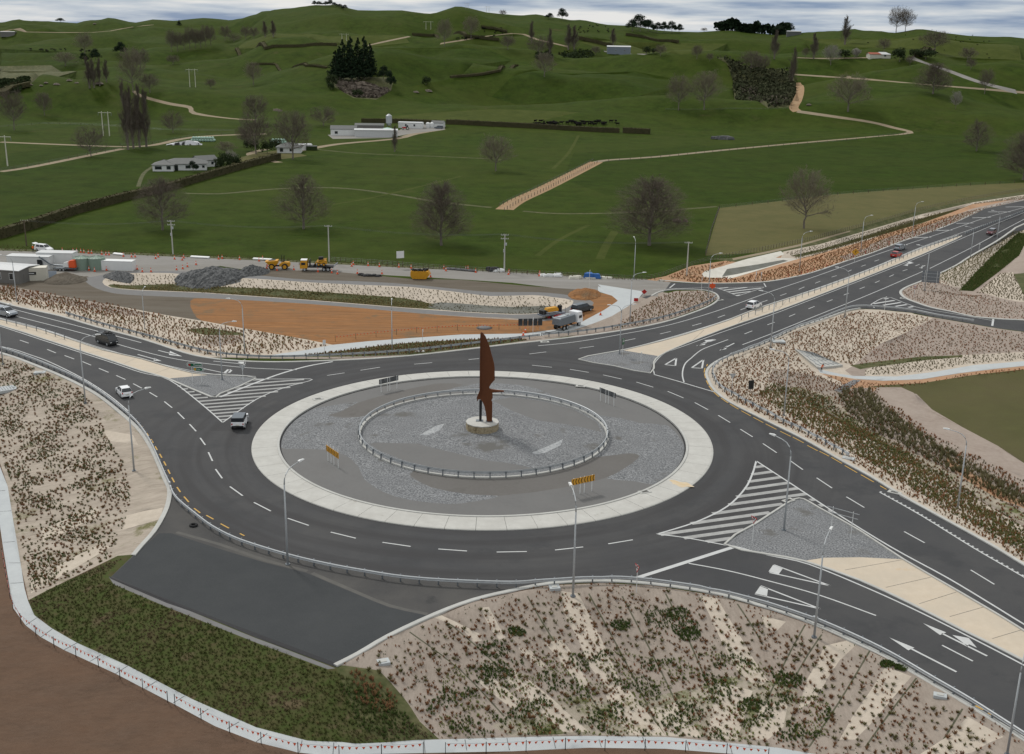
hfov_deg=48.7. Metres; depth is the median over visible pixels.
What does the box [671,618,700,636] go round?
shrub
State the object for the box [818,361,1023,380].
path
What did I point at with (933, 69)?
bare tree
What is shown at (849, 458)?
chamber cover
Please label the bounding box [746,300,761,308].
suv
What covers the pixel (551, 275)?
tarpaulin heap
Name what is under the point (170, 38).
bare tree
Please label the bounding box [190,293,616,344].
orange soil
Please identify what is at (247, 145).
shrub
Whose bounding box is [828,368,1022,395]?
tussocks
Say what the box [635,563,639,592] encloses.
give way sign
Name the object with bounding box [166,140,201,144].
silage stack
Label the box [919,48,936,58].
shrub
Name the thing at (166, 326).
tussocks
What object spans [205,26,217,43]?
bare tree
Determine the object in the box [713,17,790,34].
wood
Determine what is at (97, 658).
bunting line
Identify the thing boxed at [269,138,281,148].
shrub
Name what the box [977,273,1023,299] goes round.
tussocks
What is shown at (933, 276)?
road sign
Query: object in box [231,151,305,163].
house garden
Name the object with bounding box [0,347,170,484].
guard rail
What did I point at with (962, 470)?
street lamp
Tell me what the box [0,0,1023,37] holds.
sky
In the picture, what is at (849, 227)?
wire fence
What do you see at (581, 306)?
pickup
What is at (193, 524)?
tyre
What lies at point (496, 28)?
hedge
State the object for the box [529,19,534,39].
poplar tree
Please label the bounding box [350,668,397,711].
tussocks
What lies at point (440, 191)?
bare tree
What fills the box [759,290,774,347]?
street lamp
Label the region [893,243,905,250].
station wagon
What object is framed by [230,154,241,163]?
shrub
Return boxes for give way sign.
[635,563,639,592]
[751,515,756,540]
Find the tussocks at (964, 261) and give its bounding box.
[940,230,1023,288]
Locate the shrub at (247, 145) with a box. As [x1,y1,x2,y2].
[243,139,259,149]
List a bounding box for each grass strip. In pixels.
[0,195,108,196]
[136,149,716,213]
[333,135,618,258]
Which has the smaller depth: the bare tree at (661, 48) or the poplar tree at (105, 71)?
the poplar tree at (105, 71)
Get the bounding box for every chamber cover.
[33,371,45,374]
[376,657,390,665]
[548,584,560,590]
[772,339,785,343]
[842,455,854,460]
[933,691,946,699]
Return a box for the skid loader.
[313,256,326,265]
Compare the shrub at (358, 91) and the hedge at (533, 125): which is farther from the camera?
the shrub at (358, 91)
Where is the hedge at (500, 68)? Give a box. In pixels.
[450,64,518,77]
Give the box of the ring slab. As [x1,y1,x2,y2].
[370,397,600,474]
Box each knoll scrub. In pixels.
[330,77,392,98]
[336,80,389,97]
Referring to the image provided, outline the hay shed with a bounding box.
[0,31,15,36]
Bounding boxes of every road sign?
[396,251,403,263]
[748,380,753,390]
[852,249,859,261]
[921,270,939,289]
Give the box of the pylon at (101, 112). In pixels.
[98,111,110,135]
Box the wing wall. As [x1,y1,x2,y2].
[795,348,842,368]
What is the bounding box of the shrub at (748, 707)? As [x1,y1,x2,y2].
[737,697,761,710]
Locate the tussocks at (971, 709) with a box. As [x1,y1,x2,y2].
[375,587,984,753]
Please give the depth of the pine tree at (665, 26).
1535.74 m
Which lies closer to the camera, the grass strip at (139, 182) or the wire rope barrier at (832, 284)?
the wire rope barrier at (832, 284)
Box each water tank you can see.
[73,255,88,270]
[88,255,104,270]
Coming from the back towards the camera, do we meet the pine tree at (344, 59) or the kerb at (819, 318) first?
the pine tree at (344, 59)
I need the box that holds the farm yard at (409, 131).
[329,124,444,138]
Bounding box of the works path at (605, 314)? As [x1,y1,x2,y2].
[275,287,633,354]
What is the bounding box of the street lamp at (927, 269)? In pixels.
[917,244,929,290]
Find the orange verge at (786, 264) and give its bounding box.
[647,199,1010,282]
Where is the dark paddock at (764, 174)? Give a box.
[0,48,1020,224]
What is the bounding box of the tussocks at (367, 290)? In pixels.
[110,274,566,310]
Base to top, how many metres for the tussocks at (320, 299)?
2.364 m
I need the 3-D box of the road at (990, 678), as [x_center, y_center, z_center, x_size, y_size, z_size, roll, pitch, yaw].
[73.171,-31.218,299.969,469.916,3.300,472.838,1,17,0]
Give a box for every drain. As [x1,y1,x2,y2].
[637,489,651,493]
[781,498,795,502]
[887,489,901,494]
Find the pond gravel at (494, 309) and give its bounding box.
[428,302,556,313]
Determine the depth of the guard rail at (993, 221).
354.06 m
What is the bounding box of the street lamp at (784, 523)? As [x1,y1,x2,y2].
[769,433,790,530]
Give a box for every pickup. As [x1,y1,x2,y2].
[0,304,17,317]
[571,302,593,311]
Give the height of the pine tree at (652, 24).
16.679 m
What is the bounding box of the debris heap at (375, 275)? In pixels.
[360,274,381,276]
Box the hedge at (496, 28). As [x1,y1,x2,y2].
[481,25,506,32]
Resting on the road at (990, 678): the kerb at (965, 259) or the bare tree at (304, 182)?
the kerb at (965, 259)
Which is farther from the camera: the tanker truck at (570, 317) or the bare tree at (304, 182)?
the bare tree at (304, 182)
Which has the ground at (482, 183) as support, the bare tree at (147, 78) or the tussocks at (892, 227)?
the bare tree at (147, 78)
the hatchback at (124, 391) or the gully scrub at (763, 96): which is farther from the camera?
the gully scrub at (763, 96)
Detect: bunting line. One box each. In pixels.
[1,548,167,702]
[174,694,423,753]
[335,324,517,341]
[445,738,768,753]
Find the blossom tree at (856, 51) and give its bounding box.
[851,48,861,56]
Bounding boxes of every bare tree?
[0,86,28,129]
[31,92,51,115]
[52,51,78,65]
[71,124,109,156]
[73,30,93,52]
[114,45,146,92]
[129,48,149,68]
[131,175,191,229]
[136,73,162,91]
[159,110,186,129]
[165,30,177,51]
[167,55,178,61]
[170,32,181,50]
[178,33,188,49]
[184,27,196,46]
[190,29,201,47]
[194,28,205,47]
[199,25,210,42]
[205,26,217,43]
[205,78,216,87]
[213,141,237,153]
[218,26,231,40]
[223,149,239,162]
[234,110,272,153]
[236,127,257,141]
[240,26,250,35]
[241,94,270,119]
[243,60,261,84]
[247,27,260,35]
[265,109,312,158]
[268,174,334,228]
[304,106,335,125]
[409,180,477,245]
[435,17,455,45]
[462,15,479,33]
[478,134,516,170]
[501,35,515,48]
[527,35,549,51]
[529,51,556,76]
[591,46,601,54]
[601,173,694,245]
[655,44,666,55]
[666,72,693,109]
[685,68,727,109]
[692,45,703,55]
[737,49,765,67]
[755,55,770,67]
[778,164,839,228]
[801,48,809,57]
[822,44,840,64]
[825,72,874,111]
[876,37,890,51]
[888,6,907,31]
[898,8,917,31]
[906,56,915,62]
[912,61,953,93]
[919,30,950,50]
[950,91,961,108]
[958,46,979,59]
[964,119,995,150]
[966,58,977,66]
[977,68,994,93]
[994,131,1023,179]
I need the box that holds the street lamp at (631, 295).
[629,272,645,321]
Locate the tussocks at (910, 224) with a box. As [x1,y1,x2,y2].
[805,209,955,253]
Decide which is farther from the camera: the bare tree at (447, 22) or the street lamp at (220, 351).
the bare tree at (447, 22)
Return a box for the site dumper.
[265,255,290,269]
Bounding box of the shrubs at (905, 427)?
[838,385,1023,505]
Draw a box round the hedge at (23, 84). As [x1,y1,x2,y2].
[0,81,30,95]
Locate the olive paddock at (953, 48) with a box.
[380,36,1020,122]
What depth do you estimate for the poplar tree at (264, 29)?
1285.78 m
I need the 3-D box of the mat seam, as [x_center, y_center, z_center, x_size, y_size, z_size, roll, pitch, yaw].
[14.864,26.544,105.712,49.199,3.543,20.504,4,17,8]
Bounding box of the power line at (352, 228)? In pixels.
[29,220,687,243]
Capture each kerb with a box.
[0,289,719,362]
[0,319,256,397]
[0,352,171,555]
[277,375,687,516]
[334,579,1023,740]
[358,393,608,477]
[578,235,961,373]
[660,200,1021,283]
[705,308,1023,565]
[724,497,1023,661]
[732,305,973,356]
[899,223,1023,319]
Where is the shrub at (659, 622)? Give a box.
[644,607,678,627]
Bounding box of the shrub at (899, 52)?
[892,47,905,61]
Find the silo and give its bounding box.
[386,114,391,127]
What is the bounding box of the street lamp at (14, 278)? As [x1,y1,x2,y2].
[0,254,17,301]
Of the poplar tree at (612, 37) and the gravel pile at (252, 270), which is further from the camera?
the poplar tree at (612, 37)
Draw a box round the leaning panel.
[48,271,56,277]
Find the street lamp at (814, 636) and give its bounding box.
[811,526,832,638]
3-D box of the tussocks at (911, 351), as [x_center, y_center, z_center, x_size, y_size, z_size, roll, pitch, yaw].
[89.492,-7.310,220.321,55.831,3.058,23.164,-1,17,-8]
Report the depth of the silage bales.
571.49 m
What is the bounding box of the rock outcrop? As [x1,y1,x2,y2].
[351,81,378,90]
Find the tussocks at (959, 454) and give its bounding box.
[880,396,1023,493]
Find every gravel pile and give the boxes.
[103,271,133,282]
[174,266,248,288]
[240,264,269,275]
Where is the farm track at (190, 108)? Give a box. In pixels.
[0,25,1023,259]
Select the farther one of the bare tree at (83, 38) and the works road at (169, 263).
the bare tree at (83, 38)
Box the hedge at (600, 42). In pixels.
[578,36,611,45]
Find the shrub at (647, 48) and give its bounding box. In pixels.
[642,46,650,52]
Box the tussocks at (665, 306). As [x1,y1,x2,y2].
[614,291,713,328]
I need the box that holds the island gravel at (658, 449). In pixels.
[281,383,683,503]
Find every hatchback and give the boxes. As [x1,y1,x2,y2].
[115,385,132,397]
[890,251,901,257]
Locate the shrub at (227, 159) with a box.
[218,152,231,166]
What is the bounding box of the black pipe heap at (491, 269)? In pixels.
[485,266,498,271]
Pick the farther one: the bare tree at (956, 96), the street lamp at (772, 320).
the bare tree at (956, 96)
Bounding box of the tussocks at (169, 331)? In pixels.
[0,286,325,354]
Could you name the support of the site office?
on the dark soil at (171, 306)
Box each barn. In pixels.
[330,125,357,135]
[354,128,397,136]
[355,123,383,128]
[398,121,423,128]
[607,45,630,54]
[786,31,801,36]
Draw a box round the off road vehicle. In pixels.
[231,412,248,428]
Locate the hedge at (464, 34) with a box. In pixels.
[412,31,498,40]
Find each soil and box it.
[0,270,574,320]
[0,465,915,753]
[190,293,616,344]
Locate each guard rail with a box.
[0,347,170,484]
[65,311,539,359]
[169,485,814,620]
[358,389,608,478]
[542,295,715,336]
[711,353,848,455]
[814,615,1023,734]
[965,210,1023,233]
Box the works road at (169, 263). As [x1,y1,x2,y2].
[0,251,670,297]
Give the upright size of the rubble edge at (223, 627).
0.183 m
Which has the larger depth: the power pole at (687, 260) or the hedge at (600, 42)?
the hedge at (600, 42)
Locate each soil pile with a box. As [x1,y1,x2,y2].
[44,272,87,284]
[568,288,600,300]
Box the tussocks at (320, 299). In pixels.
[114,282,432,308]
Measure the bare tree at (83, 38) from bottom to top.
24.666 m
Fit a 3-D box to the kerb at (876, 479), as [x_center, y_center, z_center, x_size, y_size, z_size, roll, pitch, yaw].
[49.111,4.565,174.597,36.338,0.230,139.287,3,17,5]
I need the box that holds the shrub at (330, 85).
[327,82,334,87]
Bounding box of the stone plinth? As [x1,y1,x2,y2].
[466,416,498,433]
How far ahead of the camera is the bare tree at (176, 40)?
1251.39 m
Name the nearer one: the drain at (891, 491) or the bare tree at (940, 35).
the drain at (891, 491)
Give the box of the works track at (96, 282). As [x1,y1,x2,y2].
[86,271,592,320]
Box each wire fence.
[0,122,235,131]
[5,146,122,167]
[335,251,738,279]
[503,158,593,204]
[504,162,595,210]
[597,132,906,162]
[705,208,718,255]
[719,180,1014,208]
[759,202,943,250]
[948,188,1021,203]
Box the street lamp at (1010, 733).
[1004,655,1023,753]
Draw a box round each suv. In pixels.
[33,242,53,250]
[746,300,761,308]
[986,228,996,234]
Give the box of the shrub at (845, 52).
[838,49,851,56]
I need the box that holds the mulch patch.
[31,430,1002,753]
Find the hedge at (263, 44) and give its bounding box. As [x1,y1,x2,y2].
[235,41,336,55]
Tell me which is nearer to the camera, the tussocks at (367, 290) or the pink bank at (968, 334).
the pink bank at (968, 334)
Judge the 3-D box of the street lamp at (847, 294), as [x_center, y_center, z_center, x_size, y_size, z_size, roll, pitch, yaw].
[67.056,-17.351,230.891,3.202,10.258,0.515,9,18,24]
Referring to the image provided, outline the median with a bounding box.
[0,236,1023,657]
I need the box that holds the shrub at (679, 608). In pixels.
[664,605,689,620]
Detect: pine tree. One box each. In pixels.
[79,52,88,61]
[88,48,101,61]
[113,42,126,54]
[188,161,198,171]
[326,50,341,74]
[332,46,346,79]
[335,39,350,79]
[343,36,359,80]
[349,37,368,80]
[359,36,372,79]
[367,43,377,77]
[376,65,387,81]
[385,70,396,89]
[557,8,568,16]
[624,19,639,31]
[634,14,651,28]
[641,19,654,29]
[652,22,661,29]
[661,21,669,29]
[668,21,677,29]
[675,24,683,29]
[773,22,794,30]
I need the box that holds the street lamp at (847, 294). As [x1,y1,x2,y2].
[836,267,848,316]
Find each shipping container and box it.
[29,265,48,280]
[101,259,135,270]
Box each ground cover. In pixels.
[381,583,1023,752]
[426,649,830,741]
[758,383,1023,551]
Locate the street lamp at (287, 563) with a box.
[284,459,303,565]
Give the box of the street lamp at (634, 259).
[633,236,635,277]
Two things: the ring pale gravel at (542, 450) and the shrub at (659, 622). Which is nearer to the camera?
the shrub at (659, 622)
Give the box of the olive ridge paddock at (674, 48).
[581,41,724,54]
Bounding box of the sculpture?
[476,332,503,421]
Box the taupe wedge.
[902,246,1023,320]
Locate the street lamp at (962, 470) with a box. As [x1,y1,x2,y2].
[943,428,966,508]
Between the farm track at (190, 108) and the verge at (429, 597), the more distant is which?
the farm track at (190, 108)
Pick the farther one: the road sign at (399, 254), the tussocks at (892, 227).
the tussocks at (892, 227)
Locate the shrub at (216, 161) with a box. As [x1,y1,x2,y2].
[213,157,223,167]
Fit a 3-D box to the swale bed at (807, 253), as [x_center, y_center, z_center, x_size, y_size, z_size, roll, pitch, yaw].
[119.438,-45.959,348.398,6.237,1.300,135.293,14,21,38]
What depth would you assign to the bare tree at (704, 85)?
733.93 m
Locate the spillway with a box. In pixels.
[835,380,860,392]
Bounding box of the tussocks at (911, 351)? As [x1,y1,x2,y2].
[859,319,1023,364]
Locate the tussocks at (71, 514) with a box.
[0,358,130,591]
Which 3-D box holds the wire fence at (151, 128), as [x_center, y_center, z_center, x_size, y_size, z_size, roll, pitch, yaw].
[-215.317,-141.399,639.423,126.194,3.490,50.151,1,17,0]
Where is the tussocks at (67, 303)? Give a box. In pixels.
[0,284,160,318]
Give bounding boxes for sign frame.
[827,506,858,538]
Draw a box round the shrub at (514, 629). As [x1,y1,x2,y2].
[508,626,526,635]
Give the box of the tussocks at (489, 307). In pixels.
[434,303,544,313]
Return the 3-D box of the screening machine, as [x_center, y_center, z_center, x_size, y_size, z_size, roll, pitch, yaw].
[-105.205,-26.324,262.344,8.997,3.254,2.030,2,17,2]
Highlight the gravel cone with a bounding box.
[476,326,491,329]
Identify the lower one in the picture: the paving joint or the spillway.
the paving joint
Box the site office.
[0,262,38,283]
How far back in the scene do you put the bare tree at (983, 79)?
827.38 m
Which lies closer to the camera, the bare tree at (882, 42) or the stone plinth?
the stone plinth
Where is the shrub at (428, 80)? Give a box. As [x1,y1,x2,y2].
[422,76,430,83]
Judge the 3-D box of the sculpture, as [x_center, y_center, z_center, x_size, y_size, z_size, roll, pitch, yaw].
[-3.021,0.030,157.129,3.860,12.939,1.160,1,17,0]
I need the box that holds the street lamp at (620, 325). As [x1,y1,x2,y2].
[608,304,635,353]
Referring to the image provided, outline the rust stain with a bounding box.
[669,480,693,486]
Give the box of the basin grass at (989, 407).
[873,369,1023,462]
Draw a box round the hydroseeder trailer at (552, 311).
[537,305,565,318]
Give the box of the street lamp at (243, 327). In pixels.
[226,298,245,353]
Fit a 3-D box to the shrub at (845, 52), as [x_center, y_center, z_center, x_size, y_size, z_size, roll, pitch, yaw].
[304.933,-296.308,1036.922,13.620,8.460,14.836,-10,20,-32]
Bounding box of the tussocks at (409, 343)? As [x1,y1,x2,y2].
[305,337,526,355]
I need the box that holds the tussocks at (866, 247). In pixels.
[669,199,1023,282]
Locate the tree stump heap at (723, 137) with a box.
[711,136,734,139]
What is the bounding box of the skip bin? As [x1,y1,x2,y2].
[410,268,430,278]
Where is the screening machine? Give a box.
[39,256,77,270]
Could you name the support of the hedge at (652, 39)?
on the ground at (482, 183)
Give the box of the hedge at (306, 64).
[250,62,327,70]
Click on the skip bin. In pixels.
(423, 273)
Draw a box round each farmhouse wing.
[151,159,174,170]
[192,155,216,166]
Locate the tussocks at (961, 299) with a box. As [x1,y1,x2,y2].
[903,280,1023,318]
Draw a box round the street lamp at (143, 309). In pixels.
[142,286,145,328]
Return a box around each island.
[281,378,683,514]
[609,290,716,331]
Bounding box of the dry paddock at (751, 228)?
[706,183,1023,255]
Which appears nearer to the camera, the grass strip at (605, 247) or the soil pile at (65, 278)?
the soil pile at (65, 278)
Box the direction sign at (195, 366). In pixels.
[186,363,203,381]
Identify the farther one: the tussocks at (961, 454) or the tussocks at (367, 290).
the tussocks at (367, 290)
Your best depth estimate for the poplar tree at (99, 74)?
774.89 m
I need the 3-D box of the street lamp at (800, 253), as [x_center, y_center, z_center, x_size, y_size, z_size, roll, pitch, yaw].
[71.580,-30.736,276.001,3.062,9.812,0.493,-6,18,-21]
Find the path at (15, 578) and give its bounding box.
[0,468,811,753]
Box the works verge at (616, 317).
[212,292,671,358]
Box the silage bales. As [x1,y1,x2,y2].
[191,136,215,141]
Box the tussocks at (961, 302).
[905,280,1022,315]
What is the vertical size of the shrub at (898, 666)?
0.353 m
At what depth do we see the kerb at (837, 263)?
285.12 m
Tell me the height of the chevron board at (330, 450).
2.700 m
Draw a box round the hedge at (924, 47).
[914,46,933,56]
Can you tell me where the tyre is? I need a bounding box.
[189,523,197,526]
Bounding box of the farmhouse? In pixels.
[168,158,207,170]
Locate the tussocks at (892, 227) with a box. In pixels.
[787,196,1023,258]
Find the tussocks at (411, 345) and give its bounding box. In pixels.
[320,339,508,355]
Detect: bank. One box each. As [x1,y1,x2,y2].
[0,354,166,599]
[103,273,572,314]
[342,583,1023,753]
[492,676,798,738]
[702,251,795,278]
[708,309,1023,561]
[769,369,1023,525]
[769,386,1023,523]
[781,195,1023,258]
[845,309,1023,492]
[850,355,962,368]
[857,318,1023,363]
[865,352,1023,375]
[939,230,1023,301]
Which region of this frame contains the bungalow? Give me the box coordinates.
[275,142,302,152]
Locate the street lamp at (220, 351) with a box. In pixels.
[219,320,235,379]
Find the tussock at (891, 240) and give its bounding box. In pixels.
[867,230,920,250]
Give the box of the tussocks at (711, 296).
[617,290,715,327]
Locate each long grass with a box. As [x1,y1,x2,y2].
[71,560,411,735]
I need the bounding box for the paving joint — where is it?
[0,490,731,751]
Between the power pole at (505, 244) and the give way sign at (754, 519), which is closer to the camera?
the give way sign at (754, 519)
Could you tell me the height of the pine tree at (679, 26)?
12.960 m
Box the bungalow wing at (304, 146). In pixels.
[297,143,311,149]
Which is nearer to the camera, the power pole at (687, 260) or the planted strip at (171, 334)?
the planted strip at (171, 334)
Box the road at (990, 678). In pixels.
[0,200,1023,735]
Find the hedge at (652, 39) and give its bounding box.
[626,33,678,42]
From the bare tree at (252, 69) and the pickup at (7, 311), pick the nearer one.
the pickup at (7, 311)
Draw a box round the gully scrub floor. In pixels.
[718,57,795,107]
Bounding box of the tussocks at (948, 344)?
[873,319,1022,355]
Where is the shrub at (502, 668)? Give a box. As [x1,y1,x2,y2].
[483,661,514,678]
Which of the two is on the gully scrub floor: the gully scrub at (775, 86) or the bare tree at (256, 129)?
the gully scrub at (775, 86)
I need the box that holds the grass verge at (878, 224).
[714,192,1023,261]
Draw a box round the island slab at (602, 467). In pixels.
[329,383,638,495]
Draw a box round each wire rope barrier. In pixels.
[0,318,64,338]
[741,235,957,319]
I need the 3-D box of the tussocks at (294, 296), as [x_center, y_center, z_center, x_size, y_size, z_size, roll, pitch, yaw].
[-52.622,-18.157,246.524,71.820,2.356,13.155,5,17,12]
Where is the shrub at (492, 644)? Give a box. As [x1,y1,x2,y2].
[477,639,509,658]
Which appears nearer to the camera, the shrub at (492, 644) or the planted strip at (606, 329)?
the shrub at (492, 644)
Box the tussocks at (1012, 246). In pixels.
[962,232,1023,290]
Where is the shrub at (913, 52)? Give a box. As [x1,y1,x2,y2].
[909,49,921,55]
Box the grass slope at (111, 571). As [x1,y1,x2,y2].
[28,555,431,743]
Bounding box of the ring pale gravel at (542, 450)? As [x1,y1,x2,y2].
[420,424,562,453]
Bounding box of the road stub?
[112,533,426,661]
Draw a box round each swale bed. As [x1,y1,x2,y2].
[722,260,786,276]
[792,204,971,256]
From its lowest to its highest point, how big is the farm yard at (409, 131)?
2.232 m
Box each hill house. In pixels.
[866,52,880,58]
[879,52,891,58]
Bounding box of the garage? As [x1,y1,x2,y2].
[431,120,445,127]
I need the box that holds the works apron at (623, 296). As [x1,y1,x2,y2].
[598,284,641,312]
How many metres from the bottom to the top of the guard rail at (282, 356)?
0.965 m
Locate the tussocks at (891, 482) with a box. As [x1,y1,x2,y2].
[717,311,1023,559]
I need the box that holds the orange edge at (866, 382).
[820,366,1023,507]
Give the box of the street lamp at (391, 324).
[391,298,392,349]
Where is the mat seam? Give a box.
[409,593,962,746]
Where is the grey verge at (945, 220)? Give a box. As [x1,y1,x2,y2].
[840,198,1023,259]
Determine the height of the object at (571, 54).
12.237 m
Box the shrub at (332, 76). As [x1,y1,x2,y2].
[324,73,338,83]
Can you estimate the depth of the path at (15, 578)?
96.31 m
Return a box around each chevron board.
[326,442,338,467]
[379,375,397,390]
[572,474,594,494]
[599,387,615,405]
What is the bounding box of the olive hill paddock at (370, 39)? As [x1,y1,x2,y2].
[238,33,408,48]
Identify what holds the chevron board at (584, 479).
on the island at (319, 467)
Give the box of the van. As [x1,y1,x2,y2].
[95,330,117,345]
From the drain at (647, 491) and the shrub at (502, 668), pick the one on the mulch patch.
the shrub at (502, 668)
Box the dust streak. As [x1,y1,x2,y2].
[176,531,427,614]
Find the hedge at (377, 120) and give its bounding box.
[361,118,440,123]
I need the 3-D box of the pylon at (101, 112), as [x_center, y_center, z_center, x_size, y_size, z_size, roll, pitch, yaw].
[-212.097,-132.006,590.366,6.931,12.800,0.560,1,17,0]
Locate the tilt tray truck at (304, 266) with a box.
[300,258,337,270]
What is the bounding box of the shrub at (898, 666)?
[894,663,907,671]
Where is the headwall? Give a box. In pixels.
[0,385,15,393]
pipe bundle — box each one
[190,255,209,258]
[253,258,271,259]
[446,267,476,271]
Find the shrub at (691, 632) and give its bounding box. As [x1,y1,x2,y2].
[677,626,700,641]
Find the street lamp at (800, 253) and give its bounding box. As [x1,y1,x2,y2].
[799,231,811,270]
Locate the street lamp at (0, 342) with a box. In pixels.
[0,303,11,364]
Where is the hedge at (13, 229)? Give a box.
[0,153,280,238]
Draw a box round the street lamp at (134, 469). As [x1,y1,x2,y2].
[128,387,150,471]
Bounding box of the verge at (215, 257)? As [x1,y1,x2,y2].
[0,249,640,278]
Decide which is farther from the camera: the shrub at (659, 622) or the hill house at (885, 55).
the hill house at (885, 55)
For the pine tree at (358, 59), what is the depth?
836.70 m
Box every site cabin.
[6,253,53,269]
[35,250,77,266]
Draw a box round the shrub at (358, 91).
[352,89,362,94]
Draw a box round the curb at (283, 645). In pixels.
[109,576,335,666]
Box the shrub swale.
[836,388,1023,510]
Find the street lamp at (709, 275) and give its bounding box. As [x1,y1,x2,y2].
[707,253,721,297]
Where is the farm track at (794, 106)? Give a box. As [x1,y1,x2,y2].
[496,83,803,209]
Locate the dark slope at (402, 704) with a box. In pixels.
[336,665,438,741]
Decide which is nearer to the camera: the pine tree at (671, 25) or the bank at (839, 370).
the bank at (839, 370)
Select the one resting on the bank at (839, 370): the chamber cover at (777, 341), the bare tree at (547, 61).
the chamber cover at (777, 341)
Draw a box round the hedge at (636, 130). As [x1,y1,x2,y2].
[623,127,649,133]
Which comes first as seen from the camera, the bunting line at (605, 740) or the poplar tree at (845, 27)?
the bunting line at (605, 740)
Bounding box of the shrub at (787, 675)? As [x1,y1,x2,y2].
[775,671,801,686]
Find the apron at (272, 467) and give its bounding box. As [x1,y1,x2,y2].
[251,371,713,530]
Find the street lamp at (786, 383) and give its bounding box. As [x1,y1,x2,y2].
[770,349,788,415]
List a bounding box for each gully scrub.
[0,75,30,92]
[717,55,796,106]
[740,85,788,105]
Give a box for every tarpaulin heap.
[540,273,562,276]
[583,272,600,278]
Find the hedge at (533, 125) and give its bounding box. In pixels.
[446,119,619,132]
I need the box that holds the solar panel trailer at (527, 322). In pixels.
[518,318,541,325]
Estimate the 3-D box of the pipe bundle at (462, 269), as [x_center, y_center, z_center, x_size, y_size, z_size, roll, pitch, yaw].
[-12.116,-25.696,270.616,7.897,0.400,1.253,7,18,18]
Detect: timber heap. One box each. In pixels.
[569,275,581,278]
[585,276,611,278]
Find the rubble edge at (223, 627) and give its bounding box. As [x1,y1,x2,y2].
[109,577,333,668]
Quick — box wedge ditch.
[959,233,1022,290]
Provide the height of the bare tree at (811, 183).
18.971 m
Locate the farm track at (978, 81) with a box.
[604,51,1016,93]
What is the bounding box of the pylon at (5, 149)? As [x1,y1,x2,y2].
[0,135,10,165]
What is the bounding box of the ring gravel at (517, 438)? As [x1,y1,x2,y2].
[361,395,605,475]
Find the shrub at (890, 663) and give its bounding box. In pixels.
[879,659,894,667]
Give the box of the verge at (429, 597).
[111,495,520,614]
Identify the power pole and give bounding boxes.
[23,220,27,245]
[167,220,174,253]
[325,225,331,261]
[501,234,508,268]
[686,242,688,275]
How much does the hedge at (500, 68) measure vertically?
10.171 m
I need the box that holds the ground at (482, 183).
[0,5,1023,603]
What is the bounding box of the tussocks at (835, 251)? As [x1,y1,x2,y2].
[672,203,1003,281]
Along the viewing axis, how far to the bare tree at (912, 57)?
992.68 m
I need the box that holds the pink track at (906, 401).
[877,387,1023,477]
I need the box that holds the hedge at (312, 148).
[306,145,316,150]
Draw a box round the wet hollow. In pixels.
[0,65,75,96]
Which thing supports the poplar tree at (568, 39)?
on the ground at (482, 183)
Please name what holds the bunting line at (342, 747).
on the soil at (54, 699)
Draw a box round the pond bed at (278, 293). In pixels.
[108,284,438,309]
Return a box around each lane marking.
[0,206,1023,671]
[147,364,990,714]
[178,378,831,542]
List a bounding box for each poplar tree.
[82,56,93,87]
[89,58,96,87]
[95,57,103,85]
[102,59,109,81]
[117,81,135,149]
[125,83,139,148]
[131,82,147,147]
[138,86,151,146]
[260,21,267,36]
[270,20,276,36]
[391,125,398,151]
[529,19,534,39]
[546,28,553,52]
[564,24,572,49]
[570,25,580,48]
[610,28,616,44]
[768,29,780,58]
[788,47,797,80]
[809,32,819,58]
[840,15,853,44]
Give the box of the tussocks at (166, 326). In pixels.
[0,287,321,354]
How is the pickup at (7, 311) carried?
on the road at (990, 678)
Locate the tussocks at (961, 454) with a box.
[882,398,1023,492]
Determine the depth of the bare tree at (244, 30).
1392.15 m
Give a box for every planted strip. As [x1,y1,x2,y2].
[0,285,242,346]
[0,293,331,356]
[189,327,524,356]
[570,319,620,336]
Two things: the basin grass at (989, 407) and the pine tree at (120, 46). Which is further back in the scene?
the pine tree at (120, 46)
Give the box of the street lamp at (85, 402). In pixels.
[80,334,100,403]
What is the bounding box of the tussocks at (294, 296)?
[142,284,433,306]
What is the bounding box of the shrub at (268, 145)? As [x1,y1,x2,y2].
[260,140,273,151]
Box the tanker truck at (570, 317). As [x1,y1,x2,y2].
[541,309,583,335]
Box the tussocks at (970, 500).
[759,383,1023,552]
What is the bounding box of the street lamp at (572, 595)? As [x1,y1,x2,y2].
[568,482,576,597]
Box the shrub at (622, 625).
[610,618,630,630]
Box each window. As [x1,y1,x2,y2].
[9,273,13,279]
[37,259,42,265]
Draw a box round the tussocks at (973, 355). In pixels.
[865,352,1023,374]

